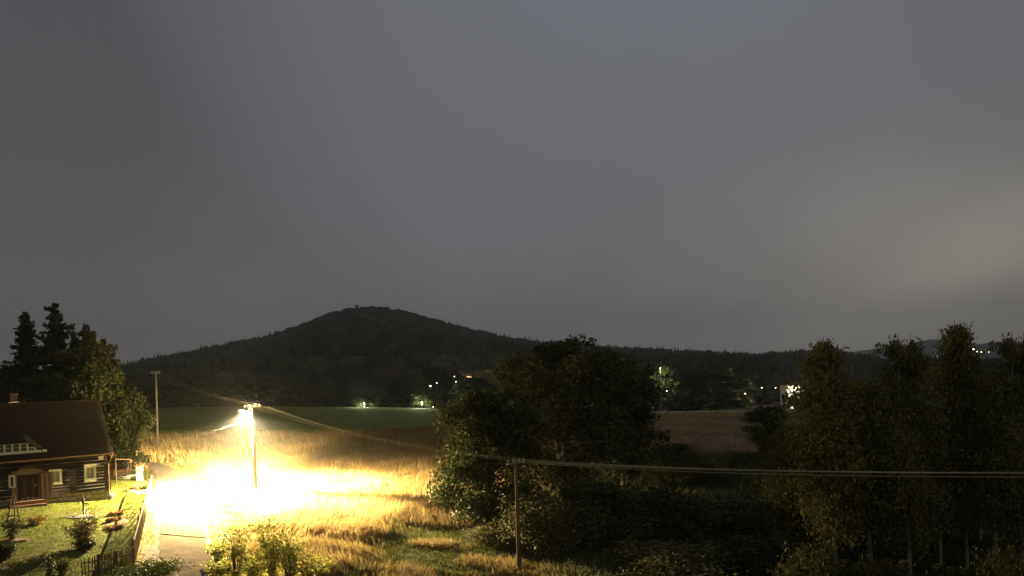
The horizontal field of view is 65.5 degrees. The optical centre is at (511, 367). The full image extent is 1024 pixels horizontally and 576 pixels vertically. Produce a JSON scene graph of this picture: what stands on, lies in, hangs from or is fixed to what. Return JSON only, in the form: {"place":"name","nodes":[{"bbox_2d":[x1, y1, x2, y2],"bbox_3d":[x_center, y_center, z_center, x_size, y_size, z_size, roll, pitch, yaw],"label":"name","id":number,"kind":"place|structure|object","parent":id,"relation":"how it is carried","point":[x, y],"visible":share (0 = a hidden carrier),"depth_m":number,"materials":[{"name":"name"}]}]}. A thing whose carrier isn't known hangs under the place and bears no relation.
{"place":"outdoors","nodes":[
{"label":"outdoors","id":0,"kind":"place"},
{"bbox_2d":[142,462,206,536],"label":"gravel lane","id":1,"kind":"structure","parent":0,"point":[180,511],"depth_m":61.56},
{"bbox_2d":[158,534,213,575],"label":"road","id":2,"kind":"structure","parent":0,"point":[187,549],"depth_m":47.58,"materials":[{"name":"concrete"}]},
{"bbox_2d":[0,346,1002,369],"bbox_3d":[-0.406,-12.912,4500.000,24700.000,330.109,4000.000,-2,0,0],"label":"distant hills","id":3,"kind":"structure","parent":0,"point":[934,350],"depth_m":4127.45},
{"bbox_2d":[0,339,1022,365],"bbox_3d":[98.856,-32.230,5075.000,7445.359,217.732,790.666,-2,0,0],"label":"distant forest","id":4,"kind":"object","parent":3,"relation":"on","point":[930,343],"visible":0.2,"depth_m":4985.05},
{"bbox_2d":[0,400,1019,575],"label":"ground","id":5,"kind":"structure","parent":0,"point":[172,419],"depth_m":108.44,"materials":[{"name":"plant"}]},
{"bbox_2d":[0,369,18,400],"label":"ash tree","id":6,"kind":"object","parent":5,"relation":"on","point":[2,382],"visible":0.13,"depth_m":90.73,"materials":[{"name":"green plant"}]},
{"bbox_2d":[0,540,21,560],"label":"box shrub","id":7,"kind":"object","parent":5,"relation":"on","point":[7,550],"visible":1,"depth_m":43.05,"materials":[{"name":"green plant"}]},
{"bbox_2d":[0,512,26,538],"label":"rose bush","id":8,"kind":"object","parent":5,"relation":"on","point":[12,529],"visible":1,"depth_m":47.64,"materials":[{"name":"green plant"}]},
{"bbox_2d":[7,487,20,521],"bbox_3d":[-33.064,9.063,52.862,0.797,2.330,0.699,-2,0,-25],"label":"wooden tripod","id":9,"kind":"object","parent":5,"relation":"on","point":[14,515],"visible":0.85,"depth_m":52.62,"materials":[{"name":"brown wood"}]},
{"bbox_2d":[0,311,48,402],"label":"spruce tree","id":10,"kind":"object","parent":5,"relation":"on","point":[24,339],"visible":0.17,"depth_m":87.33,"materials":[{"name":"green plant"}]},
{"bbox_2d":[0,302,74,402],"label":"fir tree","id":11,"kind":"object","parent":5,"relation":"on","point":[57,338],"visible":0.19,"depth_m":85.17,"materials":[{"name":"green plant"}]},
{"bbox_2d":[25,514,50,524],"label":"flower clump","id":12,"kind":"object","parent":5,"relation":"on","point":[34,520],"visible":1,"depth_m":52.04,"materials":[{"name":"orange plant"}]},
{"bbox_2d":[3,372,75,401],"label":"ash tree","id":13,"kind":"object","parent":5,"relation":"on","point":[61,389],"visible":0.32,"depth_m":80.46,"materials":[{"name":"green plant"}]},
{"bbox_2d":[39,551,56,575],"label":"garden plant","id":14,"kind":"object","parent":5,"relation":"on","point":[49,563],"visible":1,"depth_m":40.62,"materials":[{"name":"green plant"}]},
{"bbox_2d":[0,393,113,508],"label":"log cottage","id":15,"kind":"structure","parent":5,"relation":"on","point":[58,451],"depth_m":60.86,"materials":[{"name":"wood"}]},
{"bbox_2d":[0,443,46,454],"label":"dormer window","id":16,"kind":"structure","parent":15,"relation":"in","point":[19,448],"depth_m":58.59,"materials":[{"name":"white paint"}]},
{"bbox_2d":[17,474,37,500],"bbox_3d":[-35.816,8.813,58.870,1.301,1.873,0.120,-2,0,-36],"label":"door","id":17,"kind":"structure","parent":15,"relation":"in","point":[27,485],"depth_m":58.87,"materials":[{"name":"brown wood"}]},
{"bbox_2d":[41,472,53,497],"bbox_3d":[-34.699,8.728,59.440,0.780,1.893,0.072,-2,0,-36],"label":"open door leaf","id":18,"kind":"structure","parent":15,"relation":"in","point":[46,477],"depth_m":59.41,"materials":[{"name":"brown wood"}]},
{"bbox_2d":[49,469,62,484],"bbox_3d":[-34.328,8.198,59.866,0.916,1.137,0.260,-2,0,-36],"label":"window","id":19,"kind":"structure","parent":15,"relation":"in","point":[57,473],"depth_m":59.95,"materials":[{"name":"white paint"}]},
{"bbox_2d":[84,465,95,481],"bbox_3d":[-32.444,8.076,61.236,0.882,1.211,0.260,-2,0,-36],"label":"window","id":20,"kind":"structure","parent":15,"relation":"in","point":[89,470],"depth_m":61.26,"materials":[{"name":"white paint"}]},
{"bbox_2d":[52,556,73,575],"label":"garden plant","id":21,"kind":"object","parent":5,"relation":"on","point":[62,566],"visible":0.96,"depth_m":41.66,"materials":[{"name":"green plant"}]},
{"bbox_2d":[0,479,155,575],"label":"lawn grass","id":22,"kind":"structure","parent":5,"relation":"on","point":[107,502],"depth_m":50.84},
{"bbox_2d":[60,513,102,549],"bbox_3d":[-25.415,9.621,47.021,2.208,2.118,2.500,-2,0,-22],"label":"garden bush","id":23,"kind":"object","parent":5,"relation":"on","point":[80,532],"visible":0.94,"depth_m":46.74,"materials":[{"name":"green plant"}]},
{"bbox_2d":[41,323,125,413],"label":"pine tree","id":24,"kind":"object","parent":5,"relation":"on","point":[64,358],"visible":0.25,"depth_m":83.34,"materials":[{"name":"green plant"}]},
{"bbox_2d":[71,539,96,550],"bbox_3d":[-25.021,10.363,46.627,1.520,0.680,1.480,-2,0,0],"label":"dark shrub","id":25,"kind":"object","parent":5,"relation":"on","point":[88,545],"visible":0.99,"depth_m":46.41,"materials":[{"name":"green plant"}]},
{"bbox_2d":[70,343,137,459],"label":"pine tree","id":26,"kind":"object","parent":5,"relation":"on","point":[101,375],"visible":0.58,"depth_m":75.31,"materials":[{"name":"green plant"}]},
{"bbox_2d":[81,547,134,575],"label":"picket fence","id":27,"kind":"object","parent":5,"relation":"on","point":[115,561],"visible":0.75,"depth_m":42.60,"materials":[{"name":"brown wood"}]},
{"bbox_2d":[121,373,140,390],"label":"tree","id":28,"kind":"object","parent":5,"relation":"on","point":[127,377],"visible":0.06,"depth_m":253.43,"materials":[{"name":"green plant"}]},
{"bbox_2d":[106,381,156,471],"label":"pine tree","id":29,"kind":"object","parent":5,"relation":"on","point":[135,433],"visible":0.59,"depth_m":79.67,"materials":[{"name":"green plant"}]},
{"bbox_2d":[119,475,151,560],"bbox_3d":[-25.662,10.060,54.492,1.044,2.841,22.446,-2,0,-22],"label":"fence","id":30,"kind":"object","parent":5,"relation":"on","point":[138,530],"visible":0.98,"depth_m":52.00,"materials":[{"name":"brown wood"}]},
{"bbox_2d":[135,463,142,480],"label":"gate pillar","id":31,"kind":"structure","parent":5,"relation":"on","point":[139,473],"depth_m":72.68,"materials":[{"name":"paint"}]},
{"bbox_2d":[96,554,195,575],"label":"verge mound","id":32,"kind":"object","parent":5,"relation":"on","point":[157,568],"visible":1,"depth_m":41.38,"materials":[{"name":"green plant"}]},
{"bbox_2d":[151,371,159,447],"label":"utility pole","id":33,"kind":"object","parent":5,"relation":"on","point":[157,424],"visible":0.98,"depth_m":105.90,"materials":[{"name":"brown wood"}]},
{"bbox_2d":[135,388,182,407],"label":"tree","id":34,"kind":"object","parent":5,"relation":"on","point":[150,393],"visible":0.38,"depth_m":242.49,"materials":[{"name":"green plant"}]},
{"bbox_2d":[150,391,192,407],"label":"tree","id":35,"kind":"object","parent":5,"relation":"on","point":[167,398],"visible":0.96,"depth_m":235.07,"materials":[{"name":"green plant"}]},
{"bbox_2d":[165,376,228,406],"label":"tree","id":36,"kind":"object","parent":5,"relation":"on","point":[200,397],"visible":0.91,"depth_m":243.92,"materials":[{"name":"green plant"}]},
{"bbox_2d":[205,542,228,563],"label":"roadside weeds","id":37,"kind":"object","parent":5,"relation":"on","point":[216,552],"visible":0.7,"depth_m":45.58,"materials":[{"name":"green plant"}]},
{"bbox_2d":[200,556,236,575],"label":"roadside weeds","id":38,"kind":"object","parent":5,"relation":"on","point":[221,569],"visible":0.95,"depth_m":41.61,"materials":[{"name":"green plant"}]},
{"bbox_2d":[205,390,237,406],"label":"tree","id":39,"kind":"object","parent":5,"relation":"on","point":[211,403],"visible":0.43,"depth_m":251.61,"materials":[{"name":"green plant"}]},
{"bbox_2d":[216,520,255,575],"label":"roadside weeds","id":40,"kind":"object","parent":5,"relation":"on","point":[234,554],"visible":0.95,"depth_m":41.65,"materials":[{"name":"green plant"}]},
{"bbox_2d":[213,397,258,406],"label":"tree","id":41,"kind":"object","parent":5,"relation":"on","point":[232,403],"visible":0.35,"depth_m":236.46,"materials":[{"name":"green plant"}]},
{"bbox_2d":[238,404,260,489],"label":"utility pole","id":42,"kind":"object","parent":5,"relation":"on","point":[254,449],"visible":0.98,"depth_m":67.69,"materials":[{"name":"brown wood"}]},
{"bbox_2d":[220,374,285,406],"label":"tree","id":43,"kind":"object","parent":5,"relation":"on","point":[259,385],"visible":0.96,"depth_m":234.16,"materials":[{"name":"green plant"}]},
{"bbox_2d":[237,549,277,575],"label":"roadside weeds","id":44,"kind":"object","parent":5,"relation":"on","point":[253,569],"visible":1,"depth_m":40.73,"materials":[{"name":"green plant"}]},
{"bbox_2d":[249,516,288,575],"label":"roadside weeds","id":45,"kind":"object","parent":5,"relation":"on","point":[260,540],"visible":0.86,"depth_m":41.86,"materials":[{"name":"green plant"}]},
{"bbox_2d":[267,526,310,575],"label":"roadside weeds","id":46,"kind":"object","parent":5,"relation":"on","point":[285,552],"visible":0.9,"depth_m":41.72,"materials":[{"name":"green plant"}]},
{"bbox_2d":[270,388,327,406],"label":"tree","id":47,"kind":"object","parent":5,"relation":"on","point":[285,402],"visible":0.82,"depth_m":254.38,"materials":[{"name":"green plant"}]},
{"bbox_2d":[284,550,335,575],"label":"roadside weeds","id":48,"kind":"object","parent":5,"relation":"on","point":[318,569],"visible":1,"depth_m":41.04,"materials":[{"name":"green plant"}]},
{"bbox_2d":[316,397,343,406],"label":"tree","id":49,"kind":"object","parent":5,"relation":"on","point":[329,402],"visible":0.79,"depth_m":238.25,"materials":[{"name":"green plant"}]},
{"bbox_2d":[333,380,353,406],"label":"tree","id":50,"kind":"object","parent":5,"relation":"on","point":[342,391],"visible":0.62,"depth_m":257.21,"materials":[{"name":"green plant"}]},
{"bbox_2d":[351,397,368,406],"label":"field shrub","id":51,"kind":"object","parent":5,"relation":"on","point":[362,400],"visible":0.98,"depth_m":227.39,"materials":[{"name":"green plant"}]},
{"bbox_2d":[346,392,404,406],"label":"tree","id":52,"kind":"object","parent":5,"relation":"on","point":[386,399],"visible":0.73,"depth_m":243.30,"materials":[{"name":"green plant"}]},
{"bbox_2d":[134,442,641,575],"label":"meadow grass","id":53,"kind":"structure","parent":5,"relation":"on","point":[344,506],"depth_m":59.20,"materials":[{"name":"plant"}]},
{"bbox_2d":[384,378,397,407],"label":"tree","id":54,"kind":"object","parent":5,"relation":"on","point":[392,386],"visible":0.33,"depth_m":275.22,"materials":[{"name":"green plant"}]},
{"bbox_2d":[394,380,407,407],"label":"tree","id":55,"kind":"object","parent":5,"relation":"on","point":[400,392],"visible":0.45,"depth_m":255.82,"materials":[{"name":"green plant"}]},
{"bbox_2d":[106,425,713,469],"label":"meadow grass","id":56,"kind":"structure","parent":5,"relation":"on","point":[226,443],"depth_m":110.66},
{"bbox_2d":[410,392,426,407],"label":"field shrub","id":57,"kind":"object","parent":5,"relation":"on","point":[417,403],"visible":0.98,"depth_m":223.55,"materials":[{"name":"green plant"}]},
{"bbox_2d":[402,374,440,407],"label":"tree","id":58,"kind":"object","parent":5,"relation":"on","point":[413,382],"visible":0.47,"depth_m":255.18,"materials":[{"name":"green plant"}]},
{"bbox_2d":[410,384,432,407],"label":"tree","id":59,"kind":"object","parent":5,"relation":"on","point":[420,389],"visible":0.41,"depth_m":239.24,"materials":[{"name":"green plant"}]},
{"bbox_2d":[420,395,434,407],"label":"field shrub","id":60,"kind":"object","parent":5,"relation":"on","point":[428,402],"visible":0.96,"depth_m":224.42,"materials":[{"name":"green plant"}]},
{"bbox_2d":[408,366,452,407],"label":"tree","id":61,"kind":"object","parent":5,"relation":"on","point":[434,373],"visible":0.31,"depth_m":266.49,"materials":[{"name":"green plant"}]},
{"bbox_2d":[427,374,476,408],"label":"tree","id":62,"kind":"object","parent":5,"relation":"on","point":[442,393],"visible":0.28,"depth_m":247.58,"materials":[{"name":"green plant"}]},
{"bbox_2d":[448,378,482,408],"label":"tree","id":63,"kind":"object","parent":5,"relation":"on","point":[460,387],"visible":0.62,"depth_m":235.20,"materials":[{"name":"green plant"}]},
{"bbox_2d":[461,377,497,405],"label":"tree","id":64,"kind":"object","parent":5,"relation":"on","point":[483,380],"visible":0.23,"depth_m":252.99,"materials":[{"name":"green plant"}]},
{"bbox_2d":[456,522,515,549],"bbox_3d":[-1.143,11.736,56.207,6.213,1.405,5.129,-2,0,-24],"label":"shrub","id":65,"kind":"object","parent":5,"relation":"on","point":[483,533],"visible":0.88,"depth_m":55.08,"materials":[{"name":"green plant"}]},
{"bbox_2d":[426,382,551,529],"bbox_3d":[-1.704,6.713,60.818,10.094,11.087,9.006,-2,0,-13],"label":"chestnut tree","id":66,"kind":"object","parent":5,"relation":"on","point":[496,426],"visible":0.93,"depth_m":59.62,"materials":[{"name":"green plant"}]},
{"bbox_2d":[506,458,524,573],"bbox_3d":[0.342,9.191,48.000,1.444,7.454,0.261,-2,0,-45],"label":"utility pole","id":67,"kind":"object","parent":5,"relation":"on","point":[518,545],"visible":0.89,"depth_m":47.91,"materials":[{"name":"brown wood"}]},
{"bbox_2d":[521,459,877,471],"bbox_3d":[12.380,4.373,36.684,33.204,1.564,0.024,-2,0,44],"label":"power wire","id":68,"kind":"object","parent":67,"relation":"attached to","point":[716,468],"visible":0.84,"depth_m":38.97,"materials":[{"name":"metal"}]},
{"bbox_2d":[531,463,943,476],"bbox_3d":[12.643,4.595,36.909,33.204,1.604,0.024,-2,0,44],"label":"power wire","id":69,"kind":"object","parent":67,"relation":"attached to","point":[756,473],"visible":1,"depth_m":37.14,"materials":[{"name":"metal"}]},
{"bbox_2d":[517,461,1023,472],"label":"power wire","id":70,"kind":"object","parent":67,"relation":"attached to","point":[814,471],"visible":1,"depth_m":34.50,"materials":[{"name":"metal"}]},
{"bbox_2d":[517,460,1023,473],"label":"power wire","id":71,"kind":"object","parent":67,"relation":"attached to","point":[783,471],"visible":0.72,"depth_m":34.27,"materials":[{"name":"metal"}]},
{"bbox_2d":[484,488,589,557],"bbox_3d":[1.875,10.818,54.689,6.296,4.488,7.628,-2,0,37],"label":"shrub","id":72,"kind":"object","parent":5,"relation":"on","point":[540,515],"visible":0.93,"depth_m":54.17,"materials":[{"name":"green plant"}]},
{"bbox_2d":[485,334,673,496],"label":"maple tree","id":73,"kind":"object","parent":5,"relation":"on","point":[599,422],"visible":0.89,"depth_m":68.09,"materials":[{"name":"green plant"}]},
{"bbox_2d":[545,478,666,552],"bbox_3d":[5.989,10.795,57.994,9.795,5.162,9.064,-2,0,-28],"label":"shrub","id":74,"kind":"object","parent":5,"relation":"on","point":[593,498],"visible":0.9,"depth_m":56.50,"materials":[{"name":"green plant"}]},
{"bbox_2d":[574,359,672,489],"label":"ash tree","id":75,"kind":"object","parent":5,"relation":"on","point":[643,415],"visible":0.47,"depth_m":76.98,"materials":[{"name":"green plant"}]},
{"bbox_2d":[645,365,679,410],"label":"valley tree","id":76,"kind":"object","parent":5,"relation":"on","point":[668,396],"visible":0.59,"depth_m":220.61,"materials":[{"name":"green plant"}]},
{"bbox_2d":[605,487,722,545],"bbox_3d":[11.161,11.370,59.828,9.650,4.527,8.930,-2,0,9],"label":"shrub","id":77,"kind":"object","parent":5,"relation":"on","point":[680,506],"visible":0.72,"depth_m":58.88,"materials":[{"name":"green plant"}]},
{"bbox_2d":[602,534,749,575],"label":"shrub","id":78,"kind":"object","parent":5,"relation":"on","point":[674,560],"visible":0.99,"depth_m":49.28,"materials":[{"name":"green plant"}]},
{"bbox_2d":[643,443,709,479],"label":"shrub","id":79,"kind":"object","parent":5,"relation":"on","point":[677,455],"visible":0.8,"depth_m":84.79,"materials":[{"name":"green plant"}]},
{"bbox_2d":[675,389,715,410],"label":"valley tree","id":80,"kind":"object","parent":5,"relation":"on","point":[682,400],"visible":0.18,"depth_m":256.95,"materials":[{"name":"green plant"}]},
{"bbox_2d":[677,457,730,484],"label":"shrub","id":81,"kind":"object","parent":5,"relation":"on","point":[702,464],"visible":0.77,"depth_m":83.15,"materials":[{"name":"green plant"}]},
{"bbox_2d":[671,367,757,410],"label":"valley tree","id":82,"kind":"object","parent":5,"relation":"on","point":[725,383],"visible":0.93,"depth_m":250.51,"materials":[{"name":"green plant"}]},
{"bbox_2d":[676,489,765,536],"bbox_3d":[16.879,12.056,66.372,11.082,2.981,13.425,-2,0,-17],"label":"shrub","id":83,"kind":"object","parent":5,"relation":"on","point":[730,504],"visible":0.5,"depth_m":64.16,"materials":[{"name":"green plant"}]},
{"bbox_2d":[699,398,744,410],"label":"valley tree","id":84,"kind":"object","parent":5,"relation":"on","point":[710,405],"visible":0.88,"depth_m":211.92,"materials":[{"name":"green plant"}]},
{"bbox_2d":[576,408,905,457],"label":"tan field grass","id":85,"kind":"structure","parent":5,"relation":"on","point":[704,423],"depth_m":140.88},
{"bbox_2d":[732,372,765,407],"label":"valley tree","id":86,"kind":"object","parent":5,"relation":"on","point":[756,391],"visible":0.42,"depth_m":281.12,"materials":[{"name":"green plant"}]},
{"bbox_2d":[705,529,814,575],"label":"shrub","id":87,"kind":"object","parent":5,"relation":"on","point":[761,555],"visible":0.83,"depth_m":50.91,"materials":[{"name":"green plant"}]},
{"bbox_2d":[738,405,790,453],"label":"ash tree","id":88,"kind":"object","parent":5,"relation":"on","point":[764,417],"visible":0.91,"depth_m":95.37,"materials":[{"name":"green plant"}]},
{"bbox_2d":[750,384,779,404],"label":"valley tree","id":89,"kind":"object","parent":5,"relation":"on","point":[767,399],"visible":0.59,"depth_m":317.06,"materials":[{"name":"green plant"}]},
{"bbox_2d":[729,496,819,545],"bbox_3d":[19.996,11.693,59.796,6.251,3.921,6.755,-2,0,-39],"label":"shrub","id":90,"kind":"object","parent":5,"relation":"on","point":[755,519],"visible":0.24,"depth_m":59.69,"materials":[{"name":"green plant"}]},
{"bbox_2d":[532,447,1020,575],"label":"valley undergrowth","id":91,"kind":"object","parent":5,"relation":"on","point":[957,559],"visible":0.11,"depth_m":60.74,"materials":[{"name":"green plant"}]},
{"bbox_2d":[736,421,831,564],"bbox_3d":[17.390,8.427,49.987,6.250,10.361,6.613,-2,0,10],"label":"birch tree","id":92,"kind":"object","parent":5,"relation":"on","point":[785,513],"visible":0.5,"depth_m":49.56,"materials":[{"name":"green plant"}]},
{"bbox_2d":[780,384,799,408],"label":"village house","id":93,"kind":"structure","parent":5,"relation":"on","point":[783,389],"depth_m":265.02,"materials":[{"name":"paint"}]},
{"bbox_2d":[767,540,857,575],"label":"shrub","id":94,"kind":"object","parent":5,"relation":"on","point":[822,563],"visible":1,"depth_m":41.73,"materials":[{"name":"green plant"}]},
{"bbox_2d":[773,338,887,574],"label":"birch tree","id":95,"kind":"object","parent":5,"relation":"on","point":[823,375],"visible":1,"depth_m":45.43,"materials":[{"name":"green plant"}]},
{"bbox_2d":[784,413,890,553],"bbox_3d":[23.929,8.215,56.281,9.549,10.550,9.024,-2,0,27],"label":"birch tree","id":96,"kind":"object","parent":5,"relation":"on","point":[852,548],"visible":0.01,"depth_m":56.85,"materials":[{"name":"green plant"}]},
{"bbox_2d":[815,379,923,560],"bbox_3d":[23.660,7.100,52.986,8.007,12.799,7.510,-2,0,24],"label":"birch tree","id":97,"kind":"object","parent":5,"relation":"on","point":[869,546],"visible":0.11,"depth_m":52.19,"materials":[{"name":"green plant"}]},
{"bbox_2d":[838,551,914,575],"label":"shrub","id":98,"kind":"object","parent":5,"relation":"on","point":[871,569],"visible":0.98,"depth_m":40.69,"materials":[{"name":"green plant"}]},
{"bbox_2d":[846,334,970,575],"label":"birch tree","id":99,"kind":"object","parent":5,"relation":"on","point":[905,360],"visible":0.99,"depth_m":44.47,"materials":[{"name":"green plant"}]},
{"bbox_2d":[880,373,999,563],"bbox_3d":[27.425,6.763,52.493,7.794,13.106,7.366,-2,0,-25],"label":"birch tree","id":100,"kind":"object","parent":5,"relation":"on","point":[940,558],"visible":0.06,"depth_m":51.42,"materials":[{"name":"green plant"}]},
{"bbox_2d":[921,563,981,575],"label":"shrub","id":101,"kind":"object","parent":5,"relation":"on","point":[940,569],"visible":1,"depth_m":39.83,"materials":[{"name":"green plant"}]},
{"bbox_2d":[918,321,1008,567],"bbox_3d":[26.675,5.245,46.982,5.012,16.109,4.701,-2,0,-3],"label":"birch tree","id":102,"kind":"object","parent":5,"relation":"on","point":[967,362],"visible":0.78,"depth_m":46.48,"materials":[{"name":"green plant"}]},
{"bbox_2d":[939,376,1022,553],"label":"birch tree","id":103,"kind":"object","parent":5,"relation":"on","point":[994,534],"visible":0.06,"depth_m":53.53,"materials":[{"name":"green plant"}]},
{"bbox_2d":[962,331,1023,561],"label":"birch tree","id":104,"kind":"object","parent":5,"relation":"on","point":[1004,407],"visible":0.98,"depth_m":43.71,"materials":[{"name":"green plant"}]},
{"bbox_2d":[970,544,1023,575],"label":"shrub","id":105,"kind":"object","parent":5,"relation":"on","point":[1011,563],"visible":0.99,"depth_m":38.91,"materials":[{"name":"green plant"}]},
{"bbox_2d":[0,0,1023,368],"label":"sky","id":106,"kind":"structure","parent":0,"point":[754,176],"materials":[{"name":"grey"}]},
{"bbox_2d":[221,325,1023,406],"bbox_3d":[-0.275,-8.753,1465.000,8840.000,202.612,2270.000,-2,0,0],"label":"hill","id":107,"kind":"structure","parent":0,"point":[360,386],"depth_m":432.96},
{"bbox_2d":[70,306,963,390],"bbox_3d":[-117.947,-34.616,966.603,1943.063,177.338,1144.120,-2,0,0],"label":"forest","id":108,"kind":"object","parent":107,"relation":"on","point":[314,349],"visible":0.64,"depth_m":560.61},
{"bbox_2d":[804,351,1018,374],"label":"valley wood","id":109,"kind":"object","parent":107,"relation":"on","point":[853,356],"visible":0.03,"depth_m":566.20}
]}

